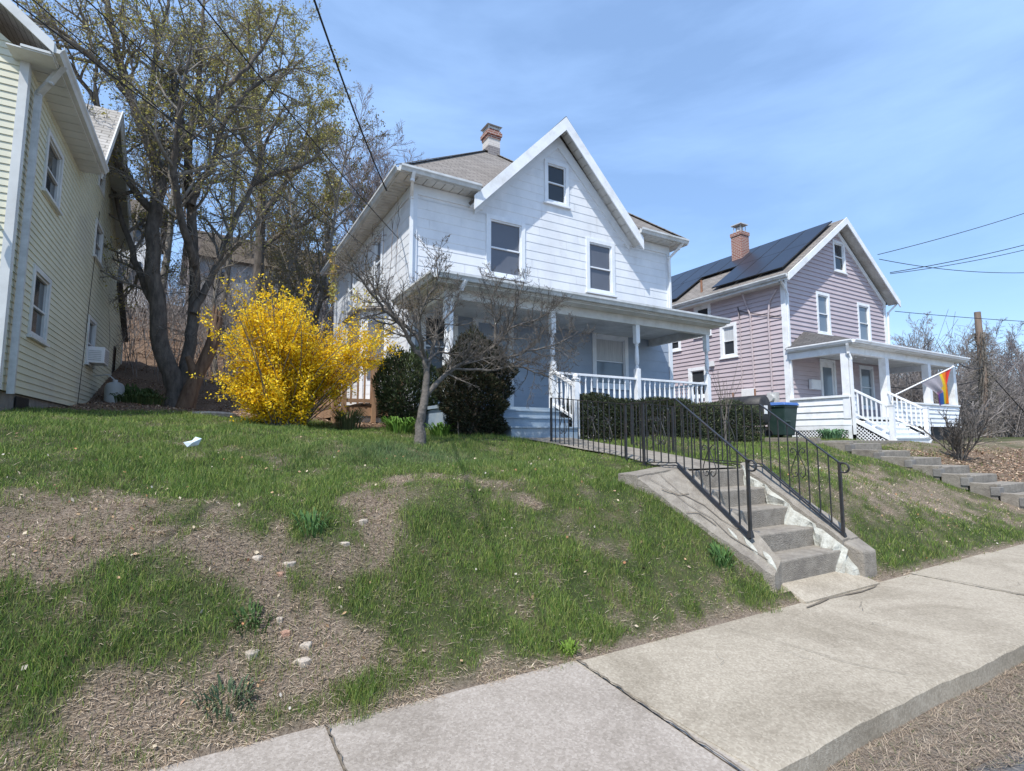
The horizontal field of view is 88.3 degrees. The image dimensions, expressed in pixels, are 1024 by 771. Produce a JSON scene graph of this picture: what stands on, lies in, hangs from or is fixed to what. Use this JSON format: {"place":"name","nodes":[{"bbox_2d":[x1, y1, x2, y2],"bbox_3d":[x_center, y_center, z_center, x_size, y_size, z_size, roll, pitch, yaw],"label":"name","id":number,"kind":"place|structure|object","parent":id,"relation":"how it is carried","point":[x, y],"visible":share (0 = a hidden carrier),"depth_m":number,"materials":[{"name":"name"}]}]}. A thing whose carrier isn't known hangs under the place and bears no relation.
{"place":"outdoors","nodes":[
{"label":"outdoors","id":0,"kind":"place"},
{"bbox_2d":[0,306,1023,770],"bbox_3d":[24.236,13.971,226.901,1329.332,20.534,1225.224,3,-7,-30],"label":"ground","id":1,"kind":"structure","parent":0,"point":[214,542],"depth_m":3.88,"materials":[{"name":"soil"}]},
{"bbox_2d":[0,0,132,410],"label":"yellow house","id":2,"kind":"structure","parent":1,"relation":"on","point":[58,225],"depth_m":9.51,"materials":[{"name":"plastic"}]},
{"bbox_2d":[15,396,28,408],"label":"basement window","id":3,"kind":"structure","parent":2,"relation":"in","point":[20,402],"depth_m":8.64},
{"bbox_2d":[26,263,51,347],"bbox_3d":[-8.273,-1.372,9.225,0.135,1.250,1.180,3,-7,-30],"label":"window","id":4,"kind":"structure","parent":2,"relation":"in","point":[39,309],"depth_m":9.34,"materials":[{"name":"white glass"}]},
{"bbox_2d":[41,127,64,215],"bbox_3d":[-8.318,-3.853,9.549,0.135,1.150,1.200,3,-7,-30],"label":"window","id":5,"kind":"structure","parent":2,"relation":"in","point":[53,167],"depth_m":9.65,"materials":[{"name":"white glass"}]},
{"bbox_2d":[84,315,96,368],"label":"window","id":6,"kind":"structure","parent":2,"relation":"in","point":[92,324],"depth_m":13.36,"materials":[{"name":"white glass"}]},
{"bbox_2d":[87,346,108,365],"bbox_3d":[-10.462,-0.733,13.295,0.398,0.400,0.708,3,-7,-30],"label":"air conditioner","id":7,"kind":"object","parent":2,"relation":"attached to","point":[97,356],"visible":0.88,"depth_m":13.04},
{"bbox_2d":[92,217,103,268],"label":"window","id":8,"kind":"structure","parent":2,"relation":"in","point":[100,237],"depth_m":13.68,"materials":[{"name":"white glass"}]},
{"bbox_2d":[98,175,105,196],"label":"window","id":9,"kind":"structure","parent":2,"relation":"in","point":[101,186],"depth_m":13.68,"materials":[{"name":"glass"}]},
{"bbox_2d":[94,374,124,402],"bbox_3d":[-10.565,0.280,13.801,0.667,1.164,0.430,3,-7,-30],"label":"propane tank","id":10,"kind":"object","parent":1,"relation":"on","point":[114,386],"visible":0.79,"depth_m":13.71,"materials":[{"name":"metal"}]},
{"bbox_2d":[109,391,168,405],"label":"leafy clump","id":11,"kind":"object","parent":1,"relation":"on","point":[141,398],"visible":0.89,"depth_m":13.14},
{"bbox_2d":[118,199,167,311],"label":"house","id":12,"kind":"structure","parent":1,"relation":"on","point":[138,233],"depth_m":28.48,"materials":[{"name":"grey"}]},
{"bbox_2d":[118,259,140,284],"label":"window","id":13,"kind":"structure","parent":12,"relation":"in","point":[132,277],"depth_m":28.13,"materials":[{"name":"glass"}]},
{"bbox_2d":[124,383,165,400],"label":"leafy clump","id":14,"kind":"object","parent":1,"relation":"on","point":[129,390],"visible":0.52,"depth_m":14.48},
{"bbox_2d":[119,135,183,312],"bbox_3d":[-19.395,-8.000,24.960,5.165,10.235,4.849,0,-6,4],"label":"tree","id":15,"kind":"object","parent":1,"relation":"on","point":[135,230],"visible":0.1,"depth_m":25.61,"materials":[{"name":"brown plant"}]},
{"bbox_2d":[133,57,205,296],"bbox_3d":[-14.612,-8.399,22.519,4.020,13.431,2.926,-2,-6,22],"label":"tree","id":16,"kind":"object","parent":1,"relation":"on","point":[169,197],"visible":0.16,"depth_m":22.00,"materials":[{"name":"brown plant"}]},
{"bbox_2d":[13,0,359,406],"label":"tree","id":17,"kind":"object","parent":1,"relation":"on","point":[164,172],"visible":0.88,"depth_m":14.80,"materials":[{"name":"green plant"}]},
{"bbox_2d":[183,437,201,446],"bbox_3d":[-3.426,0.604,5.652,0.170,0.110,0.050,3,-7,-30],"label":"paper scrap","id":18,"kind":"object","parent":1,"relation":"on","point":[195,441],"visible":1,"depth_m":5.65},
{"bbox_2d":[178,187,210,317],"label":"tree","id":19,"kind":"object","parent":1,"relation":"on","point":[198,246],"visible":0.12,"depth_m":29.13,"materials":[{"name":"brown plant"}]},
{"bbox_2d":[175,304,223,409],"bbox_3d":[-8.616,-0.787,14.518,1.053,3.146,0.510,3,-7,-30],"label":"trunk","id":20,"kind":"object","parent":1,"relation":"on","point":[188,396],"visible":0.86,"depth_m":14.35,"materials":[{"name":"brown wood"}]},
{"bbox_2d":[192,411,235,416],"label":"stone slab","id":21,"kind":"structure","parent":1,"relation":"on","point":[225,414],"depth_m":10.47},
{"bbox_2d":[108,236,336,385],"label":"undergrowth","id":22,"kind":"object","parent":1,"relation":"on","point":[170,300],"visible":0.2,"depth_m":21.02,"materials":[{"name":"plant"}]},
{"bbox_2d":[188,674,261,722],"bbox_3d":[-1.582,1.731,2.916,0.371,0.194,0.262,3,-7,-30],"label":"weed clump","id":23,"kind":"object","parent":1,"relation":"on","point":[229,688],"visible":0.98,"depth_m":2.91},
{"bbox_2d":[199,199,252,376],"bbox_3d":[-10.569,-3.474,19.088,1.448,6.648,1.990,-5,-8,44],"label":"tree","id":24,"kind":"object","parent":1,"relation":"on","point":[215,365],"visible":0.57,"depth_m":19.03,"materials":[{"name":"brown plant"}]},
{"bbox_2d":[202,112,256,334],"bbox_3d":[-13.632,-8.042,25.373,3.618,12.088,2.633,-2,-6,22],"label":"tree","id":25,"kind":"object","parent":1,"relation":"on","point":[227,274],"visible":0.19,"depth_m":24.87,"materials":[{"name":"brown plant"}]},
{"bbox_2d":[229,598,275,635],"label":"weed clump","id":26,"kind":"object","parent":1,"relation":"on","point":[253,620],"visible":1,"depth_m":3.34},
{"bbox_2d":[180,230,329,323],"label":"house","id":27,"kind":"structure","parent":1,"relation":"on","point":[238,264],"depth_m":33.23,"materials":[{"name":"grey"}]},
{"bbox_2d":[174,0,352,352],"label":"tree","id":28,"kind":"object","parent":1,"relation":"on","point":[260,229],"visible":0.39,"depth_m":22.72,"materials":[{"name":"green plant"}]},
{"bbox_2d":[228,182,307,257],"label":"tree","id":29,"kind":"object","parent":1,"relation":"on","point":[250,246],"visible":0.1,"depth_m":34.42,"materials":[{"name":"brown plant"}]},
{"bbox_2d":[243,215,314,308],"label":"tree","id":30,"kind":"object","parent":1,"relation":"on","point":[265,287],"visible":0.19,"depth_m":25.32,"materials":[{"name":"brown plant"}]},
{"bbox_2d":[240,171,344,312],"bbox_3d":[-12.079,-7.681,29.580,5.165,10.235,4.849,1,-6,-14],"label":"tree","id":31,"kind":"object","parent":1,"relation":"on","point":[305,252],"visible":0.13,"depth_m":29.41,"materials":[{"name":"brown plant"}]},
{"bbox_2d":[265,186,320,312],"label":"tree","id":32,"kind":"object","parent":1,"relation":"on","point":[289,259],"visible":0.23,"depth_m":24.47,"materials":[{"name":"brown plant"}]},
{"bbox_2d":[186,272,400,427],"bbox_3d":[-3.758,-0.567,9.080,3.041,2.737,3.612,-1,-6,11],"label":"forsythia bush","id":33,"kind":"object","parent":1,"relation":"on","point":[288,375],"visible":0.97,"depth_m":8.89,"materials":[{"name":"yellow plant"}]},
{"bbox_2d":[268,241,328,344],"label":"tree","id":34,"kind":"object","parent":1,"relation":"on","point":[283,273],"visible":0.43,"depth_m":19.17,"materials":[{"name":"brown plant"}]},
{"bbox_2d":[293,656,311,667],"bbox_3d":[-1.295,1.706,3.249,0.111,0.046,0.077,3,-7,-30],"label":"stone","id":35,"kind":"object","parent":1,"relation":"on","point":[306,661],"visible":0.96,"depth_m":3.23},
{"bbox_2d":[289,507,338,538],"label":"weed clump","id":36,"kind":"object","parent":1,"relation":"on","point":[316,524],"visible":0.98,"depth_m":4.12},
{"bbox_2d":[308,236,337,348],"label":"tree","id":37,"kind":"object","parent":1,"relation":"on","point":[325,302],"visible":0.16,"depth_m":24.38,"materials":[{"name":"brown plant"}]},
{"bbox_2d":[248,103,399,333],"bbox_3d":[-7.395,-5.300,20.280,4.898,10.338,5.217,3,-7,-30],"label":"tree","id":38,"kind":"object","parent":1,"relation":"on","point":[329,235],"visible":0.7,"depth_m":20.18,"materials":[{"name":"brown plant"}]},
{"bbox_2d":[302,177,346,338],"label":"tree","id":39,"kind":"object","parent":1,"relation":"on","point":[325,250],"visible":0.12,"depth_m":28.21,"materials":[{"name":"brown plant"}]},
{"bbox_2d":[318,286,336,345],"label":"tree","id":40,"kind":"object","parent":1,"relation":"on","point":[326,312],"visible":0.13,"depth_m":21.24,"materials":[{"name":"brown plant"}]},
{"bbox_2d":[326,408,367,429],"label":"leafy clump","id":41,"kind":"object","parent":1,"relation":"on","point":[345,422],"visible":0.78,"depth_m":10.06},
{"bbox_2d":[314,357,397,422],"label":"wooden deck","id":42,"kind":"structure","parent":1,"relation":"on","point":[371,411],"depth_m":11.24,"materials":[{"name":"brown wood"}]},
{"bbox_2d":[303,82,428,242],"bbox_3d":[-9.078,-10.761,35.665,8.659,16.606,9.958,0,-6,-3],"label":"tree","id":43,"kind":"object","parent":1,"relation":"on","point":[374,187],"visible":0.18,"depth_m":33.73,"materials":[{"name":"brown plant"}]},
{"bbox_2d":[379,416,414,433],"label":"leafy clump","id":44,"kind":"object","parent":1,"relation":"on","point":[395,423],"visible":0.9,"depth_m":9.35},
{"bbox_2d":[371,344,439,427],"bbox_3d":[-2.087,0.060,10.429,1.481,1.757,1.183,3,-7,-30],"label":"evergreen shrub","id":45,"kind":"object","parent":1,"relation":"on","point":[401,404],"visible":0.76,"depth_m":10.09,"materials":[{"name":"green plant"}]},
{"bbox_2d":[424,422,455,436],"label":"leafy clump","id":46,"kind":"object","parent":1,"relation":"on","point":[440,429],"visible":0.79,"depth_m":9.09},
{"bbox_2d":[318,222,598,445],"bbox_3d":[-0.686,-0.680,8.062,4.523,3.314,1.910,3,-7,-30],"label":"ornamental tree","id":47,"kind":"object","parent":1,"relation":"on","point":[420,431],"visible":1,"depth_m":7.97,"materials":[{"name":"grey plant"}]},
{"bbox_2d":[432,324,519,436],"bbox_3d":[-0.661,-0.053,9.313,1.543,2.161,1.490,-3,-6,26],"label":"evergreen shrub","id":48,"kind":"object","parent":1,"relation":"on","point":[487,419],"visible":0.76,"depth_m":8.95,"materials":[{"name":"green plant"}]},
{"bbox_2d":[2,448,1011,747],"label":"dry leaves","id":49,"kind":"object","parent":1,"relation":"on","point":[364,544],"visible":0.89,"depth_m":4.18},
{"bbox_2d":[15,314,1023,704],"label":"fallen leaves","id":50,"kind":"object","parent":1,"relation":"on","point":[141,406],"visible":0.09,"depth_m":13.20,"materials":[{"name":"plant"}]},
{"bbox_2d":[320,116,730,439],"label":"white house","id":51,"kind":"structure","parent":1,"relation":"on","point":[552,212],"depth_m":13.28,"materials":[{"name":"wood"}]},
{"bbox_2d":[12,0,338,230],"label":"overhead wire","id":52,"kind":"object","parent":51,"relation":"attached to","point":[17,3],"visible":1,"depth_m":8.58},
{"bbox_2d":[33,0,333,245],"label":"overhead wire","id":53,"kind":"object","parent":51,"relation":"attached to","point":[160,109],"visible":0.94,"depth_m":9.02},
{"bbox_2d":[86,0,379,257],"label":"overhead wire","id":54,"kind":"object","parent":51,"relation":"attached to","point":[208,111],"visible":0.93,"depth_m":7.21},
{"bbox_2d":[197,0,398,238],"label":"overhead wire","id":55,"kind":"object","parent":51,"relation":"attached to","point":[284,106],"visible":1,"depth_m":7.16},
{"bbox_2d":[313,0,386,190],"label":"overhead wire","id":56,"kind":"object","parent":51,"relation":"attached to","point":[323,26],"visible":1,"depth_m":8.40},
{"bbox_2d":[346,265,354,314],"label":"window","id":57,"kind":"structure","parent":51,"relation":"in","point":[350,278],"depth_m":16.94,"materials":[{"name":"grey glass"}]},
{"bbox_2d":[327,202,401,332],"bbox_3d":[-4.481,-2.157,14.896,0.804,5.220,6.946,3,-7,-30],"label":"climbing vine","id":58,"kind":"object","parent":51,"relation":"attached to","point":[332,286],"visible":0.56,"depth_m":16.20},
{"bbox_2d":[371,231,382,291],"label":"window","id":59,"kind":"structure","parent":51,"relation":"in","point":[378,249],"depth_m":14.24,"materials":[{"name":"grey glass"}]},
{"bbox_2d":[421,313,457,378],"bbox_3d":[-1.652,-0.891,11.908,0.900,1.520,0.095,3,-7,-30],"label":"window","id":60,"kind":"structure","parent":51,"relation":"in","point":[438,364],"depth_m":11.90,"materials":[{"name":"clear glass"}]},
{"bbox_2d":[473,318,513,406],"bbox_3d":[-0.449,-0.491,12.546,1.100,2.250,0.110,3,-7,-30],"label":"door","id":61,"kind":"structure","parent":51,"relation":"in","point":[485,328],"depth_m":12.64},
{"bbox_2d":[484,213,527,282],"bbox_3d":[-0.153,-3.370,13.000,1.180,1.570,0.135,3,-7,-30],"label":"window","id":62,"kind":"structure","parent":51,"relation":"in","point":[505,237],"depth_m":13.03,"materials":[{"name":"grey glass"}]},
{"bbox_2d":[543,158,570,209],"bbox_3d":[1.181,-5.334,13.969,0.860,1.230,0.135,3,-7,-30],"label":"window","id":63,"kind":"structure","parent":51,"relation":"in","point":[556,174],"depth_m":14.00,"materials":[{"name":"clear glass"}]},
{"bbox_2d":[585,237,617,297],"bbox_3d":[2.437,-3.233,14.489,1.080,1.550,0.135,3,-7,-30],"label":"window","id":64,"kind":"structure","parent":51,"relation":"in","point":[600,255],"depth_m":14.53,"materials":[{"name":"grey glass"}]},
{"bbox_2d":[592,333,629,390],"bbox_3d":[2.688,-0.646,14.378,1.340,1.520,0.135,3,-7,-30],"label":"window","id":65,"kind":"structure","parent":51,"relation":"in","point":[609,352],"depth_m":14.42,"materials":[{"name":"white glass"}]},
{"bbox_2d":[556,637,580,657],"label":"weed clump","id":66,"kind":"object","parent":1,"relation":"on","point":[570,642],"visible":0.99,"depth_m":3.86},
{"bbox_2d":[525,438,732,468],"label":"front path","id":67,"kind":"structure","parent":1,"relation":"on","point":[688,463],"depth_m":7.98,"materials":[{"name":"concrete"}]},
{"bbox_2d":[563,391,765,441],"bbox_3d":[3.513,0.783,11.563,5.336,1.160,0.990,3,-7,-30],"label":"clipped hedge","id":68,"kind":"object","parent":1,"relation":"on","point":[592,396],"visible":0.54,"depth_m":11.21,"materials":[{"name":"green plant"}]},
{"bbox_2d":[708,540,738,569],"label":"weed clump","id":69,"kind":"object","parent":1,"relation":"on","point":[718,561],"visible":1,"depth_m":5.41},
{"bbox_2d":[703,360,743,445],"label":"sapling","id":70,"kind":"object","parent":1,"relation":"on","point":[720,401],"visible":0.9,"depth_m":10.52,"materials":[{"name":"brown plant"}]},
{"bbox_2d":[723,389,770,437],"bbox_3d":[7.459,0.953,16.869,0.684,1.631,1.520,3,-7,-30],"label":"oil tank","id":71,"kind":"object","parent":1,"relation":"on","point":[763,400],"visible":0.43,"depth_m":16.32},
{"bbox_2d":[618,462,876,593],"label":"concrete steps","id":72,"kind":"structure","parent":1,"relation":"on","point":[795,538],"depth_m":6.09,"materials":[{"name":"concrete"}]},
{"bbox_2d":[550,397,756,539],"bbox_3d":[1.628,0.919,7.285,0.060,1.766,3.894,3,-7,-30],"label":"iron railing","id":73,"kind":"object","parent":72,"relation":"on","point":[749,534],"visible":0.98,"depth_m":6.72,"materials":[{"name":"metal"}]},
{"bbox_2d":[630,402,849,537],"bbox_3d":[2.999,1.034,7.681,0.060,1.796,3.644,3,-7,-30],"label":"iron railing","id":74,"kind":"object","parent":72,"relation":"on","point":[841,530],"visible":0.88,"depth_m":6.98,"materials":[{"name":"metal"}]},
{"bbox_2d":[766,402,798,436],"bbox_3d":[8.607,1.101,16.967,0.786,1.106,0.910,3,-7,-30],"label":"rubbish bin","id":75,"kind":"object","parent":1,"relation":"on","point":[786,412],"visible":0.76,"depth_m":16.66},
{"bbox_2d":[671,217,969,442],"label":"pink house","id":76,"kind":"structure","parent":1,"relation":"on","point":[804,311],"depth_m":19.79,"materials":[{"name":"wood"}]},
{"bbox_2d":[688,366,705,398],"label":"window","id":77,"kind":"structure","parent":76,"relation":"in","point":[696,374],"depth_m":21.87,"materials":[{"name":"white glass"}]},
{"bbox_2d":[693,304,712,338],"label":"window","id":78,"kind":"structure","parent":76,"relation":"in","point":[704,309],"depth_m":21.70,"materials":[{"name":"white glass"}]},
{"bbox_2d":[719,322,738,359],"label":"window","id":79,"kind":"structure","parent":76,"relation":"in","point":[728,333],"depth_m":20.62,"materials":[{"name":"white glass"}]},
{"bbox_2d":[815,291,833,335],"bbox_3d":[11.703,-2.685,19.811,0.960,1.650,0.135,3,-7,-30],"label":"window","id":80,"kind":"structure","parent":76,"relation":"in","point":[822,299],"depth_m":19.89,"materials":[{"name":"white glass"}]},
{"bbox_2d":[819,358,836,395],"bbox_3d":[11.734,0.128,19.559,1.000,2.200,0.100,3,-7,-30],"label":"door","id":81,"kind":"structure","parent":76,"relation":"in","point":[827,368],"depth_m":19.60,"materials":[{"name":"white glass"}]},
{"bbox_2d":[832,239,847,274],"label":"window","id":82,"kind":"structure","parent":76,"relation":"in","point":[838,248],"depth_m":20.77,"materials":[{"name":"white glass"}]},
{"bbox_2d":[856,302,871,340],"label":"window","id":83,"kind":"structure","parent":76,"relation":"in","point":[863,310],"depth_m":21.33,"materials":[{"name":"white glass"}]},
{"bbox_2d":[859,365,875,409],"bbox_3d":[14.098,0.088,20.925,1.130,1.750,0.135,3,-7,-30],"label":"door","id":84,"kind":"structure","parent":76,"relation":"in","point":[867,386],"depth_m":21.02,"materials":[{"name":"white glass"}]},
{"bbox_2d":[895,366,953,405],"bbox_3d":[13.875,0.005,17.807,2.162,1.360,0.151,0,-6,3],"label":"flag","id":85,"kind":"object","parent":76,"relation":"attached to","point":[937,383],"visible":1,"depth_m":17.78,"materials":[{"name":"multicoloured fabric"}]},
{"bbox_2d":[877,213,1023,254],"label":"overhead wire","id":86,"kind":"object","parent":76,"relation":"attached to","point":[950,235],"visible":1,"depth_m":21.90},
{"bbox_2d":[890,245,1022,272],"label":"overhead wire","id":87,"kind":"object","parent":76,"relation":"attached to","point":[956,260],"visible":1,"depth_m":22.19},
{"bbox_2d":[781,571,879,603],"bbox_3d":[3.367,2.153,5.604,1.380,0.220,0.340,3,-7,-30],"label":"apron","id":88,"kind":"object","parent":1,"relation":"on","point":[815,588],"visible":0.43,"depth_m":5.53,"materials":[{"name":"concrete"}]},
{"bbox_2d":[815,428,849,438],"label":"leafy clump","id":89,"kind":"object","parent":1,"relation":"on","point":[832,434],"visible":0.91,"depth_m":16.24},
{"bbox_2d":[765,438,1023,508],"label":"stepped walk","id":90,"kind":"structure","parent":1,"relation":"on","point":[989,485],"depth_m":11.05,"materials":[{"name":"concrete"}]},
{"bbox_2d":[894,312,937,350],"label":"tree","id":91,"kind":"object","parent":1,"relation":"on","point":[924,336],"visible":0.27,"depth_m":40.37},
{"bbox_2d":[825,661,1023,770],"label":"verge","id":92,"kind":"structure","parent":1,"relation":"on","point":[907,736],"depth_m":3.12,"materials":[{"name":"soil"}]},
{"bbox_2d":[890,320,974,388],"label":"tree","id":93,"kind":"object","parent":1,"relation":"on","point":[968,336],"visible":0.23,"depth_m":34.51,"materials":[{"name":"brown plant"}]},
{"bbox_2d":[899,375,976,412],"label":"bare shrub","id":94,"kind":"object","parent":1,"relation":"on","point":[959,388],"visible":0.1,"depth_m":27.67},
{"bbox_2d":[909,402,1002,461],"bbox_3d":[11.407,1.200,13.411,1.392,1.502,1.827,3,-7,-30],"label":"bare shrub","id":95,"kind":"object","parent":1,"relation":"on","point":[956,441],"visible":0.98,"depth_m":13.30,"materials":[{"name":"brown plant"}]},
{"bbox_2d":[890,311,1023,436],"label":"thicket","id":96,"kind":"object","parent":1,"relation":"on","point":[1015,420],"visible":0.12,"depth_m":31.07,"materials":[{"name":"plant"}]},
{"bbox_2d":[945,323,997,392],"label":"tree","id":97,"kind":"object","parent":1,"relation":"on","point":[968,351],"visible":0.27,"depth_m":35.10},
{"bbox_2d":[933,390,1010,438],"bbox_3d":[19.594,1.187,22.920,3.153,2.436,2.595,-1,-6,13],"label":"bare shrub","id":98,"kind":"object","parent":1,"relation":"on","point":[973,409],"visible":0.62,"depth_m":22.40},
{"bbox_2d":[950,319,1007,380],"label":"tree","id":99,"kind":"object","parent":1,"relation":"on","point":[986,335],"visible":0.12,"depth_m":56.30,"materials":[{"name":"brown plant"}]},
{"bbox_2d":[957,311,1013,437],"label":"tree","id":100,"kind":"object","parent":1,"relation":"on","point":[983,374],"visible":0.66,"depth_m":24.72,"materials":[{"name":"plant"}]},
{"bbox_2d":[959,343,1022,435],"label":"tree","id":101,"kind":"object","parent":1,"relation":"on","point":[1001,366],"visible":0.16,"depth_m":33.90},
{"bbox_2d":[986,325,1006,368],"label":"tree","id":102,"kind":"object","parent":1,"relation":"on","point":[995,344],"visible":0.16,"depth_m":49.33,"materials":[{"name":"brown plant"}]},
{"bbox_2d":[987,325,1023,395],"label":"tree","id":103,"kind":"object","parent":1,"relation":"on","point":[1016,366],"visible":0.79,"depth_m":30.62,"materials":[{"name":"brown plant"}]},
{"bbox_2d":[988,322,1023,388],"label":"tree","id":104,"kind":"object","parent":1,"relation":"on","point":[1012,364],"visible":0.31,"depth_m":41.58,"materials":[{"name":"brown plant"}]},
{"bbox_2d":[1000,332,1023,400],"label":"tree","id":105,"kind":"object","parent":1,"relation":"on","point":[1016,355],"visible":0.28,"depth_m":39.33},
{"bbox_2d":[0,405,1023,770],"bbox_3d":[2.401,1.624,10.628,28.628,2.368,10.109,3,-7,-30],"label":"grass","id":106,"kind":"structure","parent":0,"point":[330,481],"depth_m":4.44,"materials":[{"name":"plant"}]},
{"bbox_2d":[11,0,1023,384],"label":"sky","id":107,"kind":"structure","parent":0,"point":[902,120],"materials":[{"name":"blue"}]},
{"bbox_2d":[148,544,1023,770],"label":"sidewalk","id":108,"kind":"structure","parent":0,"point":[753,702],"depth_m":3.29,"materials":[{"name":"concrete"}]},
{"bbox_2d":[328,667,738,770],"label":"sidewalk joint soil","id":109,"kind":"structure","parent":108,"relation":"on","point":[336,751],"depth_m":2.83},
{"bbox_2d":[324,551,1021,770],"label":"sidewalk crack","id":110,"kind":"object","parent":108,"relation":"on","point":[630,695],"visible":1,"depth_m":3.22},
{"bbox_2d":[968,749,1023,770],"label":"road","id":111,"kind":"structure","parent":0,"point":[1016,766],"depth_m":2.84,"materials":[{"name":"asphalt"}]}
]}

